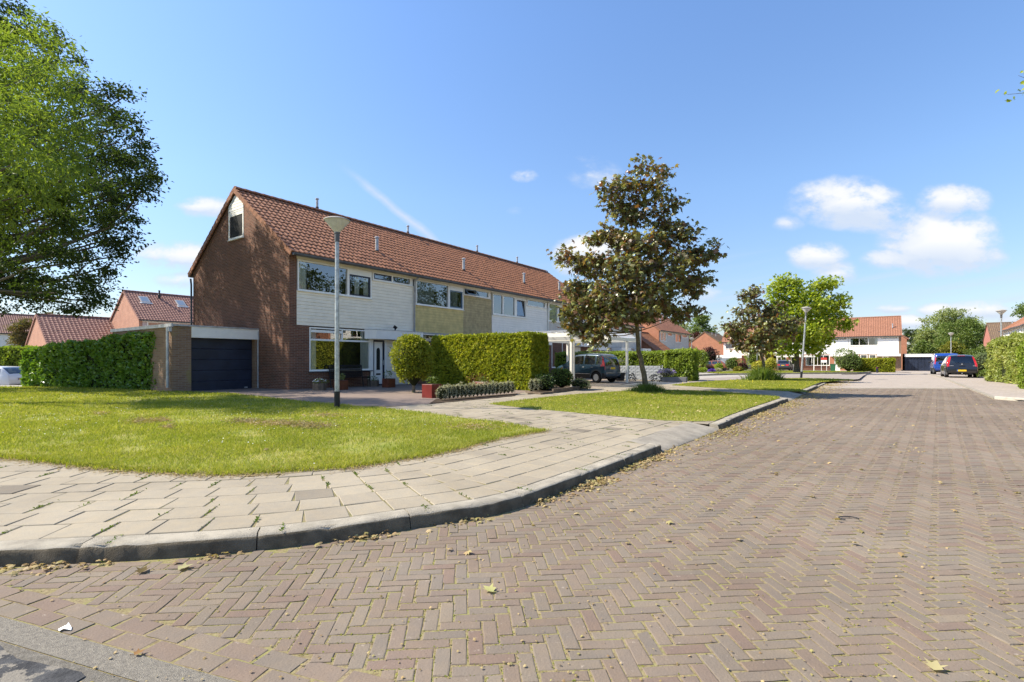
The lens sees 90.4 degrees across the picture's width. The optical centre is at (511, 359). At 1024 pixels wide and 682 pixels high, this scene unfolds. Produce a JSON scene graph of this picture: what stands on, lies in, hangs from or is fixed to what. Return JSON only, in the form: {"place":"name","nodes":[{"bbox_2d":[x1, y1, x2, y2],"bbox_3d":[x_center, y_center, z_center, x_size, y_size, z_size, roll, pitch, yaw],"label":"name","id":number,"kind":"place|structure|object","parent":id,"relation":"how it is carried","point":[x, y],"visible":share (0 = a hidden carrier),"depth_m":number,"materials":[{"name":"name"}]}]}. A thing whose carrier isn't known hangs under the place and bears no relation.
{"place":"outdoors","nodes":[
{"label":"outdoors","id":0,"kind":"place"},
{"bbox_2d":[0,366,21,384],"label":"parked car","id":1,"kind":"object","parent":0,"point":[10,375],"visible":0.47,"depth_m":30.53,"materials":[{"name":"white metal"}]},
{"bbox_2d":[0,641,132,681],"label":"asphalt","id":2,"kind":"structure","parent":0,"point":[17,652],"depth_m":2.04,"materials":[{"name":"grey asphalt"}]},
{"bbox_2d":[0,646,84,681],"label":"bitumen patch","id":3,"kind":"object","parent":2,"relation":"on","point":[13,668],"visible":1,"depth_m":1.98,"materials":[{"name":"grey asphalt"}]},
{"bbox_2d":[0,385,551,476],"bbox_3d":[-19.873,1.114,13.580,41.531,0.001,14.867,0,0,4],"label":"lawn","id":4,"kind":"structure","parent":0,"point":[274,453],"depth_m":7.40,"materials":[{"name":"green plant"}]},
{"bbox_2d":[0,0,110,244],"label":"feathery tree","id":5,"kind":"object","parent":4,"relation":"on","point":[39,116],"visible":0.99,"depth_m":13.07,"materials":[{"name":"green plant"}]},
{"bbox_2d":[0,0,172,318],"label":"broadleaf tree","id":6,"kind":"object","parent":4,"relation":"on","point":[26,288],"visible":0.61,"depth_m":19.00,"materials":[{"name":"green plant"}]},
{"bbox_2d":[18,331,197,389],"bbox_3d":[-16.482,-0.006,20.713,8.734,2.457,2.020,0,0,20],"label":"laurel hedge","id":7,"kind":"object","parent":4,"relation":"on","point":[114,361],"visible":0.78,"depth_m":19.88,"materials":[{"name":"green plant"}]},
{"bbox_2d":[18,433,529,475],"bbox_3d":[-2.779,1.114,5.994,7.535,0.006,2.302,0,0,-16],"label":"soil edge","id":8,"kind":"object","parent":4,"relation":"on","point":[279,471],"visible":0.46,"depth_m":5.13,"materials":[{"name":"brown soil"}]},
{"bbox_2d":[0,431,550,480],"bbox_3d":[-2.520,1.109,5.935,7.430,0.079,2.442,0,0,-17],"label":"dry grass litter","id":9,"kind":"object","parent":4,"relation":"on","point":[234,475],"visible":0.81,"depth_m":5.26,"materials":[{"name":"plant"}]},
{"bbox_2d":[90,410,523,430],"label":"grass clippings","id":10,"kind":"object","parent":4,"relation":"on","point":[303,422],"depth_m":8.73,"materials":[{"name":"plant"}]},
{"bbox_2d":[323,216,350,407],"bbox_3d":[-4.112,-1.078,11.947,0.608,4.597,0.608,0,0,0],"label":"street lamp","id":11,"kind":"object","parent":4,"relation":"on","point":[337,224],"visible":1,"depth_m":11.90,"materials":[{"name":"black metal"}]},
{"bbox_2d":[200,384,527,405],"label":"forecourt","id":12,"kind":"structure","parent":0,"point":[397,395],"depth_m":16.42,"materials":[{"name":"grey concrete"}]},
{"bbox_2d":[329,365,370,387],"bbox_3d":[-6.612,0.664,20.746,0.620,0.918,1.591,0,0,36],"label":"garden bench","id":13,"kind":"object","parent":12,"relation":"on","point":[344,372],"visible":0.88,"depth_m":20.93,"materials":[{"name":"black metal"}]},
{"bbox_2d":[389,333,434,392],"bbox_3d":[-3.404,0.112,17.491,1.486,2.072,1.607,0,0,14],"label":"conifer ball","id":14,"kind":"object","parent":12,"relation":"on","point":[412,360],"visible":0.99,"depth_m":17.06,"materials":[{"name":"green plant"}]},
{"bbox_2d":[422,384,441,397],"bbox_3d":[-2.381,0.917,15.102,0.420,0.405,0.420,0,0,36],"label":"planter","id":15,"kind":"object","parent":12,"relation":"on","point":[429,391],"visible":0.89,"depth_m":14.91,"materials":[{"name":"red ceramic"}]},
{"bbox_2d":[431,393,516,402],"bbox_3d":[-1.093,1.106,15.015,1.000,0.001,4.566,0,0,38],"label":"planting bed","id":16,"kind":"object","parent":12,"relation":"on","point":[466,398],"visible":1,"depth_m":14.59,"materials":[{"name":"soil"}]},
{"bbox_2d":[430,331,549,390],"bbox_3d":[-1.000,0.036,20.460,5.325,2.322,1.563,0,0,36],"label":"conifer hedge","id":17,"kind":"object","parent":12,"relation":"on","point":[519,359],"visible":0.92,"depth_m":19.55,"materials":[{"name":"green plant"}]},
{"bbox_2d":[0,384,809,540],"bbox_3d":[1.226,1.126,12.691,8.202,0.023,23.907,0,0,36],"label":"pavement","id":18,"kind":"structure","parent":0,"point":[525,465],"depth_m":4.57,"materials":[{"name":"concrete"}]},
{"bbox_2d":[0,400,709,561],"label":"weeds","id":19,"kind":"object","parent":18,"relation":"on","point":[328,483],"visible":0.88,"depth_m":4.57,"materials":[{"name":"green plant"}]},
{"bbox_2d":[525,386,579,394],"bbox_3d":[1.452,1.055,17.941,0.975,0.150,3.067,0,0,35],"label":"wooden edging","id":20,"kind":"object","parent":18,"relation":"on","point":[557,390],"visible":0.93,"depth_m":17.48,"materials":[{"name":"brown wood"}]},
{"bbox_2d":[0,371,840,406],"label":"pavement","id":21,"kind":"structure","parent":0,"point":[699,377],"depth_m":32.86,"materials":[{"name":"grey concrete"}]},
{"bbox_2d":[0,345,37,365],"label":"privet hedge","id":22,"kind":"object","parent":21,"relation":"on","point":[10,355],"visible":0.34,"depth_m":33.57,"materials":[{"name":"green plant"}]},
{"bbox_2d":[187,186,422,389],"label":"terraced house","id":23,"kind":"structure","parent":21,"relation":"on","point":[264,263],"depth_m":21.17,"materials":[{"name":"red brick"}]},
{"bbox_2d":[228,208,243,241],"bbox_3d":[-11.550,-5.666,21.356,1.300,1.228,0.205,0,0,36],"label":"window","id":24,"kind":"structure","parent":23,"relation":"in","point":[240,211],"depth_m":21.29,"materials":[{"name":"white paint"}]},
{"bbox_2d":[230,214,241,237],"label":"window","id":25,"kind":"structure","parent":23,"relation":"in","point":[235,221],"depth_m":21.31,"materials":[{"name":"black"}]},
{"bbox_2d":[297,259,372,299],"bbox_3d":[-7.205,-3.231,20.735,0.345,1.218,3.510,0,0,36],"label":"window","id":26,"kind":"structure","parent":23,"relation":"in","point":[314,277],"depth_m":20.75,"materials":[{"name":"glass"}]},
{"bbox_2d":[309,327,370,370],"bbox_3d":[-7.092,-0.411,20.936,0.345,1.738,2.970,0,0,36],"label":"window","id":27,"kind":"structure","parent":23,"relation":"in","point":[354,349],"depth_m":20.93,"materials":[{"name":"glass"}]},
{"bbox_2d":[373,340,383,384],"bbox_3d":[-5.932,0.160,22.479,0.240,2.080,0.650,0,0,36],"label":"door","id":28,"kind":"structure","parent":23,"relation":"in","point":[378,345],"depth_m":22.48,"materials":[{"name":"white paint"}]},
{"bbox_2d":[372,272,413,286],"bbox_3d":[-5.479,-3.656,23.158,0.345,0.388,2.400,0,0,36],"label":"window","id":29,"kind":"structure","parent":23,"relation":"in","point":[381,277],"depth_m":23.08,"materials":[{"name":"white paint"}]},
{"bbox_2d":[359,220,497,340],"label":"terraced house","id":30,"kind":"structure","parent":21,"relation":"on","point":[452,293],"depth_m":26.69,"materials":[{"name":"brown tile"}]},
{"bbox_2d":[413,280,463,310],"bbox_3d":[-3.670,-3.231,25.663,0.345,1.218,3.459,0,0,36],"label":"window","id":31,"kind":"structure","parent":30,"relation":"in","point":[431,294],"depth_m":25.80,"materials":[{"name":"glass"}]},
{"bbox_2d":[460,288,490,298],"bbox_3d":[-1.898,-3.646,27.973,0.550,0.408,2.321,0,0,36],"label":"window","id":32,"kind":"structure","parent":30,"relation":"in","point":[467,292],"depth_m":27.98,"materials":[{"name":"white paint"}]},
{"bbox_2d":[440,242,552,344],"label":"terraced house","id":33,"kind":"structure","parent":21,"relation":"on","point":[519,302],"depth_m":31.75,"materials":[{"name":"brown tile"}]},
{"bbox_2d":[491,293,526,318],"bbox_3d":[-0.192,-3.196,30.511,0.345,1.248,3.471,0,0,36],"label":"window","id":34,"kind":"structure","parent":33,"relation":"in","point":[502,305],"depth_m":30.69,"materials":[{"name":"glass"}]},
{"bbox_2d":[527,299,546,308],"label":"window","id":35,"kind":"structure","parent":33,"relation":"in","point":[532,303],"depth_m":33.17,"materials":[{"name":"glass"}]},
{"bbox_2d":[554,350,664,379],"bbox_3d":[6.008,0.282,30.549,7.737,1.798,1.270,0,0,36],"label":"privet hedge","id":36,"kind":"object","parent":21,"relation":"on","point":[653,359],"visible":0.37,"depth_m":29.55,"materials":[{"name":"green plant"}]},
{"bbox_2d":[591,365,662,379],"bbox_3d":[5.734,0.725,29.500,6.130,0.890,0.065,0,0,36],"label":"screen fence","id":37,"kind":"object","parent":21,"relation":"on","point":[649,370],"visible":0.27,"depth_m":28.50,"materials":[{"name":"metal"}]},
{"bbox_2d":[663,347,700,380],"bbox_3d":[9.277,0.236,27.840,1.942,1.937,1.481,0,0,36],"label":"privet hedge","id":38,"kind":"object","parent":21,"relation":"on","point":[682,362],"visible":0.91,"depth_m":27.39,"materials":[{"name":"green plant"}]},
{"bbox_2d":[800,307,811,377],"bbox_3d":[18.384,-1.074,32.017,0.608,4.600,0.608,4,0,0],"label":"street lamp","id":39,"kind":"object","parent":21,"relation":"on","point":[805,309],"visible":0.98,"depth_m":31.97,"materials":[{"name":"grey metal"}]},
{"bbox_2d":[0,388,1023,681],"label":"road","id":40,"kind":"structure","parent":0,"point":[250,639],"depth_m":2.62,"materials":[{"name":"brown brick"}]},
{"bbox_2d":[0,616,235,681],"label":"gutter strip","id":41,"kind":"object","parent":40,"relation":"on","point":[126,664],"depth_m":2.09,"materials":[{"name":"concrete"}]},
{"bbox_2d":[0,385,817,566],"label":"kerb","id":42,"kind":"structure","parent":40,"relation":"on","point":[76,550],"depth_m":3.38,"materials":[{"name":"concrete"}]},
{"bbox_2d":[9,405,1023,681],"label":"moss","id":43,"kind":"object","parent":40,"relation":"on","point":[649,633],"visible":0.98,"depth_m":2.46,"materials":[{"name":"green plant"}]},
{"bbox_2d":[627,391,805,451],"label":"dropped kerb","id":44,"kind":"structure","parent":40,"relation":"on","point":[669,438],"depth_m":7.93,"materials":[{"name":"concrete"}]},
{"bbox_2d":[0,0,1023,348],"label":"sky","id":45,"kind":"structure","parent":0,"point":[871,144],"materials":[{"name":"blue"}]},
{"bbox_2d":[552,379,653,387],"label":"forecourt","id":46,"kind":"structure","parent":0,"point":[604,382],"depth_m":25.19,"materials":[{"name":"grey concrete"}]},
{"bbox_2d":[516,330,592,386],"bbox_3d":[1.946,-0.098,23.227,3.470,2.475,3.150,0,0,36],"label":"carport","id":47,"kind":"object","parent":46,"relation":"on","point":[557,335],"visible":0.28,"depth_m":21.87,"materials":[{"name":"beige metal"}]},
{"bbox_2d":[528,385,585,393],"bbox_3d":[2.113,1.106,21.093,2.211,0.001,9.769,0,0,12],"label":"planting bed","id":48,"kind":"object","parent":46,"relation":"on","point":[547,390],"visible":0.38,"depth_m":19.03,"materials":[{"name":"soil"}]},
{"bbox_2d":[534,373,555,388],"bbox_3d":[1.214,0.770,18.566,0.972,0.620,1.076,0,0,43],"label":"shrub","id":49,"kind":"object","parent":48,"relation":"on","point":[546,380],"visible":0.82,"depth_m":18.38,"materials":[{"name":"green plant"}]},
{"bbox_2d":[546,367,573,388],"bbox_3d":[1.814,0.704,19.395,1.096,0.888,1.068,0,0,-1],"label":"rose bush","id":50,"kind":"object","parent":48,"relation":"on","point":[563,377],"visible":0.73,"depth_m":19.11,"materials":[{"name":"green plant"}]},
{"bbox_2d":[557,352,620,382],"bbox_3d":[3.878,0.353,26.059,3.113,1.534,1.805,0,0,45],"label":"parked car","id":51,"kind":"object","parent":46,"relation":"on","point":[595,372],"visible":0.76,"depth_m":25.25,"materials":[{"name":"black"}]},
{"bbox_2d":[549,332,635,381],"bbox_3d":[3.824,-0.133,26.187,4.270,2.545,3.650,0,0,36],"label":"carport","id":52,"kind":"object","parent":46,"relation":"on","point":[627,338],"visible":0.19,"depth_m":25.91,"materials":[{"name":"beige metal"}]},
{"bbox_2d":[489,389,779,421],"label":"lawn","id":53,"kind":"structure","parent":0,"point":[652,411],"depth_m":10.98,"materials":[{"name":"green plant"}]},
{"bbox_2d":[545,153,729,388],"bbox_3d":[4.345,-2.916,17.683,6.139,8.245,4.196,0,0,-16],"label":"maple tree","id":54,"kind":"object","parent":53,"relation":"on","point":[631,273],"visible":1,"depth_m":17.24,"materials":[{"name":"green plant"}]},
{"bbox_2d":[619,381,672,391],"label":"tall grass","id":55,"kind":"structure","parent":53,"relation":"on","point":[642,387],"depth_m":17.51,"materials":[{"name":"green plant"}]},
{"bbox_2d":[673,378,852,391],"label":"lawn","id":56,"kind":"structure","parent":0,"point":[752,389],"depth_m":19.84,"materials":[{"name":"green plant"}]},
{"bbox_2d":[714,284,806,367],"bbox_3d":[13.834,-1.518,28.117,5.027,5.369,3.184,0,0,-26],"label":"maple tree","id":57,"kind":"object","parent":56,"relation":"on","point":[766,323],"visible":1,"depth_m":27.67,"materials":[{"name":"green plant"}]},
{"bbox_2d":[737,364,789,380],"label":"tall grass","id":58,"kind":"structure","parent":56,"relation":"on","point":[761,373],"depth_m":27.06,"materials":[{"name":"green plant"}]},
{"bbox_2d":[668,374,864,383],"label":"side street","id":59,"kind":"structure","parent":0,"point":[857,376],"depth_m":32.69,"materials":[{"name":"grey brick"}]},
{"bbox_2d":[726,369,906,372],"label":"ground","id":60,"kind":"structure","parent":0,"point":[774,370],"depth_m":82.00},
{"bbox_2d":[0,313,33,346],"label":"terraced house","id":61,"kind":"structure","parent":60,"relation":"on","point":[5,319],"depth_m":77.71,"materials":[{"name":"brown tile"}]},
{"bbox_2d":[2,316,32,346],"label":"broadleaf tree","id":62,"kind":"object","parent":60,"relation":"on","point":[19,327],"visible":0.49,"depth_m":53.36,"materials":[{"name":"green plant"}]},
{"bbox_2d":[25,313,114,345],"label":"garage wing","id":63,"kind":"structure","parent":60,"relation":"on","point":[46,328],"depth_m":51.00,"materials":[{"name":"tile"}]},
{"bbox_2d":[110,290,192,328],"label":"terraced house","id":64,"kind":"structure","parent":60,"relation":"on","point":[138,308],"depth_m":52.99,"materials":[{"name":"pink brick"}]},
{"bbox_2d":[500,257,590,375],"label":"terraced house","id":65,"kind":"structure","parent":60,"relation":"on","point":[547,283],"depth_m":35.99,"materials":[{"name":"brown tile"}]},
{"bbox_2d":[547,303,575,323],"bbox_3d":[3.454,-3.196,35.592,0.345,1.248,3.840,0,0,36],"label":"window","id":66,"kind":"structure","parent":65,"relation":"in","point":[553,311],"depth_m":34.83,"materials":[{"name":"glass"}]},
{"bbox_2d":[597,313,630,354],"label":"terraced house","id":67,"kind":"structure","parent":60,"relation":"on","point":[615,346],"depth_m":55.29,"materials":[{"name":"white paint"}]},
{"bbox_2d":[615,316,650,354],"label":"terraced house","id":68,"kind":"structure","parent":60,"relation":"on","point":[632,345],"depth_m":60.16,"materials":[{"name":"white paint"}]},
{"bbox_2d":[642,331,669,354],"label":"garage wing","id":69,"kind":"structure","parent":60,"relation":"on","point":[651,342],"depth_m":64.97,"materials":[{"name":"red brick"}]},
{"bbox_2d":[642,311,676,349],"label":"terraced house","id":70,"kind":"structure","parent":60,"relation":"on","point":[663,333],"depth_m":69.98,"materials":[{"name":"orange brick"}]},
{"bbox_2d":[648,311,691,348],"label":"terraced house","id":71,"kind":"structure","parent":60,"relation":"on","point":[681,338],"depth_m":76.29,"materials":[{"name":"orange tile"}]},
{"bbox_2d":[686,314,717,334],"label":"broadleaf tree","id":72,"kind":"object","parent":60,"relation":"on","point":[699,325],"visible":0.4,"depth_m":148.69,"materials":[{"name":"green plant"}]},
{"bbox_2d":[689,331,722,354],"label":"terraced house","id":73,"kind":"structure","parent":60,"relation":"on","point":[704,339],"depth_m":121.31,"materials":[{"name":"orange brick"}]},
{"bbox_2d":[701,346,721,363],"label":"shrub","id":74,"kind":"object","parent":60,"relation":"on","point":[711,353],"visible":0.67,"depth_m":83.48,"materials":[{"name":"red plant"}]},
{"bbox_2d":[722,326,762,368],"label":"terraced house","id":75,"kind":"structure","parent":60,"relation":"on","point":[725,348],"depth_m":102.27,"materials":[{"name":"white paint"}]},
{"bbox_2d":[776,360,792,370],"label":"parked car","id":76,"kind":"object","parent":60,"relation":"on","point":[785,363],"visible":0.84,"depth_m":73.83,"materials":[{"name":"black metal"}]},
{"bbox_2d":[804,318,848,369],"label":"terraced house","id":77,"kind":"structure","parent":60,"relation":"on","point":[843,339],"depth_m":80.46,"materials":[{"name":"white paint"}]},
{"bbox_2d":[806,355,829,365],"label":"window","id":78,"kind":"structure","parent":77,"relation":"in","point":[817,360],"depth_m":81.59,"materials":[{"name":"white paint"}]},
{"bbox_2d":[853,357,895,371],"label":"thuja hedge","id":79,"kind":"object","parent":60,"relation":"on","point":[886,364],"visible":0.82,"depth_m":64.48,"materials":[{"name":"green plant"}]},
{"bbox_2d":[848,316,901,370],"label":"terraced house","id":80,"kind":"structure","parent":60,"relation":"on","point":[875,337],"depth_m":77.52,"materials":[{"name":"brick"}]},
{"bbox_2d":[850,337,878,345],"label":"window","id":81,"kind":"structure","parent":80,"relation":"in","point":[873,341],"depth_m":78.03,"materials":[{"name":"glass"}]},
{"bbox_2d":[902,326,918,353],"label":"broadleaf tree","id":82,"kind":"object","parent":60,"relation":"on","point":[906,332],"visible":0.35,"depth_m":134.75,"materials":[{"name":"green plant"}]},
{"bbox_2d":[902,354,932,370],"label":"garage","id":83,"kind":"structure","parent":60,"relation":"on","point":[915,362],"depth_m":74.62,"materials":[{"name":"paint"}]},
{"bbox_2d":[905,357,917,370],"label":"garage door","id":84,"kind":"structure","parent":83,"relation":"in","point":[911,363],"depth_m":74.95,"materials":[{"name":"blue metal"}]},
{"bbox_2d":[918,357,931,370],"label":"garage door","id":85,"kind":"structure","parent":83,"relation":"in","point":[925,360],"depth_m":74.08,"materials":[{"name":"blue metal"}]},
{"bbox_2d":[911,339,937,353],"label":"broadleaf tree","id":86,"kind":"object","parent":60,"relation":"on","point":[922,347],"visible":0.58,"depth_m":94.68,"materials":[{"name":"green plant"}]},
{"bbox_2d":[908,326,942,353],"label":"broadleaf tree","id":87,"kind":"object","parent":60,"relation":"on","point":[927,333],"visible":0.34,"depth_m":109.16,"materials":[{"name":"green plant"}]},
{"bbox_2d":[915,306,985,346],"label":"broadleaf tree","id":88,"kind":"object","parent":60,"relation":"on","point":[945,316],"visible":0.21,"depth_m":118.06,"materials":[{"name":"green plant"}]},
{"bbox_2d":[937,338,967,354],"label":"broadleaf tree","id":89,"kind":"object","parent":60,"relation":"on","point":[956,349],"visible":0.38,"depth_m":87.83,"materials":[{"name":"green plant"}]},
{"bbox_2d":[932,316,985,354],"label":"broadleaf tree","id":90,"kind":"object","parent":60,"relation":"on","point":[969,327],"visible":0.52,"depth_m":103.05,"materials":[{"name":"green plant"}]},
{"bbox_2d":[960,344,987,355],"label":"broadleaf tree","id":91,"kind":"object","parent":60,"relation":"on","point":[972,351],"visible":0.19,"depth_m":85.71,"materials":[{"name":"green plant"}]},
{"bbox_2d":[983,321,1013,348],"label":"terraced house","id":92,"kind":"structure","parent":60,"relation":"on","point":[992,329],"depth_m":91.72,"materials":[{"name":"orange brick"}]},
{"bbox_2d":[805,370,964,387],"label":"road","id":93,"kind":"structure","parent":0,"point":[891,380],"depth_m":28.79,"materials":[{"name":"brick"}]},
{"bbox_2d":[698,371,870,375],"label":"kerb","id":94,"kind":"structure","parent":93,"relation":"on","point":[855,373],"depth_m":41.06,"materials":[{"name":"concrete"}]},
{"bbox_2d":[833,347,861,370],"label":"shrub","id":95,"kind":"object","parent":93,"relation":"on","point":[849,361],"visible":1,"depth_m":64.66,"materials":[{"name":"green plant"}]},
{"bbox_2d":[916,373,994,398],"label":"kerb","id":96,"kind":"structure","parent":93,"relation":"on","point":[979,391],"depth_m":21.69,"materials":[{"name":"concrete"}]},
{"bbox_2d":[896,370,1023,399],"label":"pavement","id":97,"kind":"structure","parent":0,"point":[999,388],"depth_m":23.58,"materials":[{"name":"concrete"}]},
{"bbox_2d":[929,353,957,373],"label":"parked van","id":98,"kind":"object","parent":97,"relation":"on","point":[937,358],"visible":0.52,"depth_m":43.36,"materials":[{"name":"blue metal"}]},
{"bbox_2d":[939,355,977,377],"bbox_3d":[30.951,0.417,35.234,2.020,1.565,3.896,0,0,36],"label":"parked car","id":99,"kind":"object","parent":97,"relation":"on","point":[959,365],"visible":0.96,"depth_m":34.11,"materials":[{"name":"black"}]},
{"bbox_2d":[967,352,987,371],"bbox_3d":[33.817,0.252,36.070,2.943,1.941,2.748,0,0,21],"label":"shrub","id":100,"kind":"object","parent":97,"relation":"on","point":[981,358],"visible":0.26,"depth_m":35.93,"materials":[{"name":"green plant"}]},
{"bbox_2d":[982,331,1023,383],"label":"hedge","id":101,"kind":"object","parent":97,"relation":"on","point":[1001,364],"visible":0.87,"depth_m":26.16,"materials":[{"name":"green plant"}]},
{"bbox_2d":[1015,341,1023,388],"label":"hedge","id":102,"kind":"object","parent":97,"relation":"on","point":[1019,354],"visible":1,"depth_m":21.00,"materials":[{"name":"green plant"}]},
{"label":"lawn","id":103,"kind":"structure","parent":0,"visible":0},
{"bbox_2d":[706,370,868,373],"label":"grass","id":104,"kind":"structure","parent":103,"relation":"on","point":[786,371],"depth_m":49.55,"materials":[{"name":"green plant"}]},
{"bbox_2d":[762,272,859,371],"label":"maple tree","id":105,"kind":"object","parent":103,"relation":"on","point":[820,329],"visible":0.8,"depth_m":45.37,"materials":[{"name":"green plant"}]},
{"label":"ground","id":106,"kind":"structure","parent":0,"visible":0},
{"bbox_2d":[1,379,1023,681],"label":"withered leaves","id":107,"kind":"object","parent":106,"relation":"on","point":[575,487],"visible":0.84,"depth_m":4.77,"materials":[{"name":"brown plant"}]},
{"label":"ground","id":108,"kind":"structure","parent":0,"visible":0},
{"bbox_2d":[110,323,258,391],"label":"garage","id":109,"kind":"structure","parent":108,"relation":"on","point":[217,355],"depth_m":18.89,"materials":[{"name":"brick"}]},
{"bbox_2d":[191,338,251,390],"bbox_3d":[-11.102,0.188,19.418,0.068,2.004,2.310,0,0,36],"label":"garage door","id":110,"kind":"structure","parent":109,"relation":"in","point":[220,360],"depth_m":19.38,"materials":[{"name":"metal"}]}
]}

